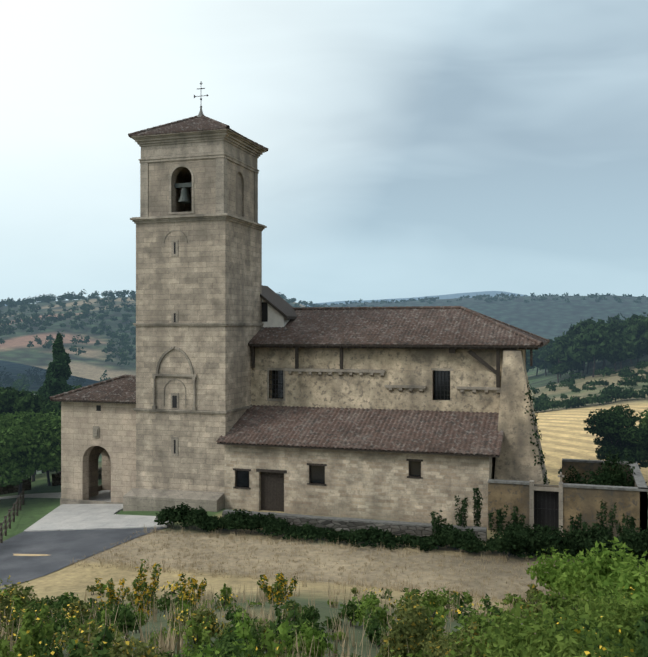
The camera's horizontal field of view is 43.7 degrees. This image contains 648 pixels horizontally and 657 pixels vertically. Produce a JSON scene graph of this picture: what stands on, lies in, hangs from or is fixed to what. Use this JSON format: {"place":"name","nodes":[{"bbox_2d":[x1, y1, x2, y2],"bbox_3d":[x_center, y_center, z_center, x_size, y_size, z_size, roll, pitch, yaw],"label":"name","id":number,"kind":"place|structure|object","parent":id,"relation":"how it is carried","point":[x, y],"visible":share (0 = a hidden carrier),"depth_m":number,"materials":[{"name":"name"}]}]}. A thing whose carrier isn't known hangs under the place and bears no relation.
{"place":"outdoors","nodes":[
{"label":"outdoors","id":0,"kind":"place"},
{"bbox_2d":[0,527,165,589],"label":"road asphalt","id":1,"kind":"structure","parent":0,"point":[62,549],"depth_m":45.22,"materials":[{"name":"grey asphalt"}]},
{"bbox_2d":[13,554,47,555],"bbox_3d":[-15.992,12.335,43.980,2.518,0.176,0.395,0,0,18],"label":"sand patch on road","id":2,"kind":"object","parent":1,"relation":"on","point":[30,555],"visible":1,"depth_m":43.96,"materials":[{"name":"beige sand"}]},
{"bbox_2d":[0,297,304,380],"bbox_3d":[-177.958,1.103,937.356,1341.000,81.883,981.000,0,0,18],"label":"hill","id":3,"kind":"structure","parent":0,"point":[91,363],"depth_m":496.17,"materials":[{"name":"green plant"}]},
{"bbox_2d":[4,291,527,306],"bbox_3d":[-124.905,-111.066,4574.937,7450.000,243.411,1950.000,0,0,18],"label":"ridge","id":4,"kind":"structure","parent":0,"point":[470,294],"depth_m":4173.32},
{"bbox_2d":[0,559,643,656],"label":"flowering shrubs","id":5,"kind":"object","parent":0,"point":[142,586],"depth_m":24.36,"materials":[{"name":"yellow plant"}]},
{"bbox_2d":[0,354,647,656],"bbox_3d":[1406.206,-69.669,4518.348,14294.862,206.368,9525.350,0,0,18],"label":"ground","id":6,"kind":"structure","parent":0,"point":[565,435],"depth_m":41.92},
{"bbox_2d":[0,488,23,542],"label":"wood fence","id":7,"kind":"object","parent":6,"relation":"on","point":[17,508],"visible":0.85,"depth_m":51.77,"materials":[{"name":"wood"}]},
{"bbox_2d":[0,492,60,498],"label":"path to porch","id":8,"kind":"structure","parent":6,"relation":"on","point":[47,495],"depth_m":64.13,"materials":[{"name":"stone"}]},
{"bbox_2d":[61,402,135,502],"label":"porch walls","id":9,"kind":"structure","parent":6,"relation":"on","point":[113,444],"depth_m":58.38,"materials":[{"name":"beige stone"}]},
{"bbox_2d":[60,426,122,504],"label":"porch trim","id":10,"kind":"structure","parent":9,"relation":"attached to","point":[79,501],"depth_m":58.23,"materials":[{"name":"grey stone"}]},
{"bbox_2d":[50,375,135,402],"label":"porch roof","id":11,"kind":"structure","parent":9,"relation":"on","point":[122,388],"depth_m":58.81,"materials":[{"name":"brown tile"}]},
{"bbox_2d":[51,400,135,403],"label":"eaves","id":12,"kind":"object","parent":11,"relation":"attached to","point":[94,401],"depth_m":57.55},
{"bbox_2d":[24,490,172,531],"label":"plaza paving","id":13,"kind":"structure","parent":6,"relation":"on","point":[63,517],"depth_m":52.53,"materials":[{"name":"grey concrete"}]},
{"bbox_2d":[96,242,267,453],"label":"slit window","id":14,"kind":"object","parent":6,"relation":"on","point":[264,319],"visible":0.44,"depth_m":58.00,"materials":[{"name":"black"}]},
{"bbox_2d":[123,130,266,511],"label":"stone mouldings","id":15,"kind":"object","parent":6,"relation":"on","point":[222,147],"depth_m":55.19,"materials":[{"name":"beige stone"}]},
{"bbox_2d":[175,182,191,203],"bbox_3d":[-9.641,-9.390,55.890,0.989,1.330,1.333,0,0,-38],"label":"bell","id":16,"kind":"object","parent":15,"relation":"attached to","point":[184,198],"visible":0.96,"depth_m":55.69,"materials":[{"name":"grey metal"}]},
{"bbox_2d":[128,115,268,150],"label":"tower roof","id":17,"kind":"structure","parent":15,"relation":"on","point":[196,123],"depth_m":56.01,"materials":[{"name":"brown tile"}]},
{"bbox_2d":[130,128,266,151],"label":"tower soffit","id":18,"kind":"structure","parent":17,"relation":"attached to","point":[241,137],"depth_m":55.18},
{"bbox_2d":[197,106,203,116],"bbox_3d":[-8.879,-15.625,58.303,0.799,0.900,0.840,0,0,18],"label":"cross base","id":19,"kind":"object","parent":17,"relation":"on","point":[200,113],"visible":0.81,"depth_m":58.17,"materials":[{"name":"grey metal"}]},
{"bbox_2d":[194,81,208,99],"bbox_3d":[-8.860,-16.945,58.296,1.200,1.800,0.140,0,0,18],"label":"cross","id":20,"kind":"object","parent":19,"relation":"on","point":[201,83],"visible":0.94,"depth_m":58.28,"materials":[{"name":"grey metal"}]},
{"bbox_2d":[136,220,261,491],"bbox_3d":[-8.879,3.170,58.303,6.800,20.950,6.500,0,0,18],"label":"tower shaft","id":21,"kind":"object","parent":6,"relation":"on","point":[211,272],"visible":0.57,"depth_m":55.30,"materials":[{"name":"beige stone"}]},
{"bbox_2d":[148,158,253,221],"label":"belfry wall","id":22,"kind":"structure","parent":21,"relation":"on","point":[240,191],"depth_m":55.95,"materials":[{"name":"beige stone"}]},
{"bbox_2d":[0,467,485,541],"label":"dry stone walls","id":23,"kind":"structure","parent":6,"relation":"on","point":[396,530],"depth_m":47.92,"materials":[{"name":"grey stone"}]},
{"bbox_2d":[223,509,486,540],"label":"stone plinth","id":24,"kind":"structure","parent":23,"relation":"on","point":[475,528],"depth_m":47.81,"materials":[{"name":"stone"}]},
{"bbox_2d":[0,588,515,656],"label":"dry stalks","id":25,"kind":"object","parent":6,"relation":"on","point":[162,643],"visible":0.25,"depth_m":13.38,"materials":[{"name":"plant"}]},
{"bbox_2d":[0,575,577,656],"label":"shrubs","id":26,"kind":"object","parent":6,"relation":"on","point":[412,629],"visible":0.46,"depth_m":13.27,"materials":[{"name":"green plant"}]},
{"bbox_2d":[0,523,583,656],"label":"dry grass tufts","id":27,"kind":"object","parent":6,"relation":"on","point":[179,640],"visible":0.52,"depth_m":37.88,"materials":[{"name":"plant"}]},
{"bbox_2d":[0,328,646,656],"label":"tree trunks","id":28,"kind":"object","parent":6,"relation":"on","point":[590,364],"visible":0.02,"depth_m":42.03,"materials":[{"name":"brown plant"}]},
{"bbox_2d":[36,333,73,399],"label":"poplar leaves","id":29,"kind":"object","parent":28,"relation":"attached to","point":[58,373],"visible":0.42,"depth_m":91.40,"materials":[{"name":"green plant"}]},
{"bbox_2d":[0,289,647,411],"bbox_3d":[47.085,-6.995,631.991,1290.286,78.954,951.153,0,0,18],"label":"tree leaves","id":30,"kind":"object","parent":28,"relation":"attached to","point":[610,337],"visible":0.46,"depth_m":263.27,"materials":[{"name":"green plant"}]},
{"bbox_2d":[0,578,647,656],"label":"bank leaves","id":31,"kind":"object","parent":6,"relation":"on","point":[522,640],"visible":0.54,"depth_m":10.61,"materials":[{"name":"green plant"}]},
{"bbox_2d":[0,537,647,656],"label":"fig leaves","id":32,"kind":"object","parent":6,"relation":"on","point":[567,577],"visible":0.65,"depth_m":25.58,"materials":[{"name":"green plant"}]},
{"bbox_2d":[0,408,647,486],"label":"tree leaves","id":33,"kind":"object","parent":6,"relation":"on","point":[23,443],"visible":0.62,"depth_m":62.07,"materials":[{"name":"green plant"}]},
{"bbox_2d":[0,384,647,474],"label":"trees","id":34,"kind":"object","parent":6,"relation":"on","point":[617,423],"visible":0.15,"depth_m":60.61,"materials":[{"name":"green plant"}]},
{"bbox_2d":[224,445,495,527],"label":"annex walls","id":35,"kind":"structure","parent":6,"relation":"on","point":[371,485],"depth_m":51.10,"materials":[{"name":"stone"}]},
{"bbox_2d":[237,370,449,486],"bbox_3d":[1.386,6.695,54.361,13.650,7.700,5.070,0,0,18],"label":"window glass","id":36,"kind":"object","parent":35,"relation":"on","point":[317,474],"visible":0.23,"depth_m":53.97,"materials":[{"name":"black glass"}]},
{"bbox_2d":[233,346,537,511],"bbox_3d":[3.603,7.405,53.163,20.100,12.480,4.620,0,0,18],"label":"timber","id":37,"kind":"object","parent":6,"relation":"on","point":[272,490],"visible":0.65,"depth_m":53.32,"materials":[{"name":"brown wood"}]},
{"bbox_2d":[253,348,525,399],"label":"nave walls","id":38,"kind":"structure","parent":6,"relation":"on","point":[385,359],"depth_m":55.97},
{"bbox_2d":[262,299,289,327],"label":"stair volume","id":39,"kind":"structure","parent":38,"relation":"on","point":[276,318],"depth_m":60.09,"materials":[{"name":"white paint"}]},
{"bbox_2d":[260,285,296,319],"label":"stair roof","id":40,"kind":"structure","parent":38,"relation":"on","point":[277,302],"depth_m":61.22,"materials":[{"name":"brown tile"}]},
{"bbox_2d":[216,405,503,455],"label":"annex roof","id":41,"kind":"structure","parent":38,"relation":"attached to","point":[459,432],"depth_m":52.91,"materials":[{"name":"brown tile"}]},
{"bbox_2d":[217,442,498,457],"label":"roof eaves","id":42,"kind":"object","parent":41,"relation":"attached to","point":[374,450],"depth_m":50.69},
{"bbox_2d":[270,370,449,399],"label":"window bars","id":43,"kind":"object","parent":38,"relation":"attached to","point":[440,380],"depth_m":54.75,"materials":[{"name":"metal"}]},
{"bbox_2d":[267,368,500,400],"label":"stone trim","id":44,"kind":"structure","parent":38,"relation":"attached to","point":[361,372],"depth_m":55.78,"materials":[{"name":"beige stone"}]},
{"bbox_2d":[248,306,549,345],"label":"roof","id":45,"kind":"structure","parent":38,"relation":"on","point":[430,325],"depth_m":57.54,"materials":[{"name":"brown tile"}]},
{"bbox_2d":[248,343,547,348],"bbox_3d":[4.585,1.225,60.917,23.300,0.240,11.800,0,0,18],"label":"roof eave","id":46,"kind":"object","parent":45,"relation":"attached to","point":[391,345],"depth_m":54.73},
{"bbox_2d":[154,449,647,566],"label":"hedge leaves","id":47,"kind":"object","parent":6,"relation":"on","point":[517,538],"visible":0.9,"depth_m":44.63,"materials":[{"name":"green plant"}]},
{"bbox_2d":[494,350,548,484],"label":"buttress","id":48,"kind":"structure","parent":6,"relation":"on","point":[515,460],"depth_m":50.54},
{"bbox_2d":[524,382,549,484],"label":"ivy leaves","id":49,"kind":"object","parent":48,"relation":"attached to","point":[533,443],"visible":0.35,"depth_m":50.15,"materials":[{"name":"green plant"}]},
{"bbox_2d":[529,472,563,532],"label":"cemetery gate posts","id":50,"kind":"object","parent":6,"relation":"on","point":[532,487],"visible":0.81,"depth_m":47.18,"materials":[{"name":"grey stone"}]},
{"bbox_2d":[534,490,558,532],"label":"gate","id":51,"kind":"structure","parent":50,"relation":"attached to","point":[543,500],"depth_m":47.62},
{"bbox_2d":[488,461,646,537],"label":"cemetery walls","id":52,"kind":"structure","parent":6,"relation":"on","point":[585,503],"depth_m":46.76,"materials":[{"name":"beige paint"}]},
{"bbox_2d":[488,458,647,491],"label":"wall coping","id":53,"kind":"object","parent":52,"relation":"on","point":[641,484],"visible":0.88,"depth_m":47.62,"materials":[{"name":"grey stone"}]},
{"bbox_2d":[0,0,647,302],"label":"sky","id":54,"kind":"structure","parent":0,"point":[417,148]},
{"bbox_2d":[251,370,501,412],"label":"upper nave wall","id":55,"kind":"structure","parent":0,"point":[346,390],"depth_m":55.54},
{"bbox_2d":[310,296,647,340],"bbox_3d":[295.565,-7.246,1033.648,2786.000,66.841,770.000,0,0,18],"label":"ridge","id":56,"kind":"structure","parent":0,"point":[548,318],"depth_m":891.72,"materials":[{"name":"green plant"}]}
]}

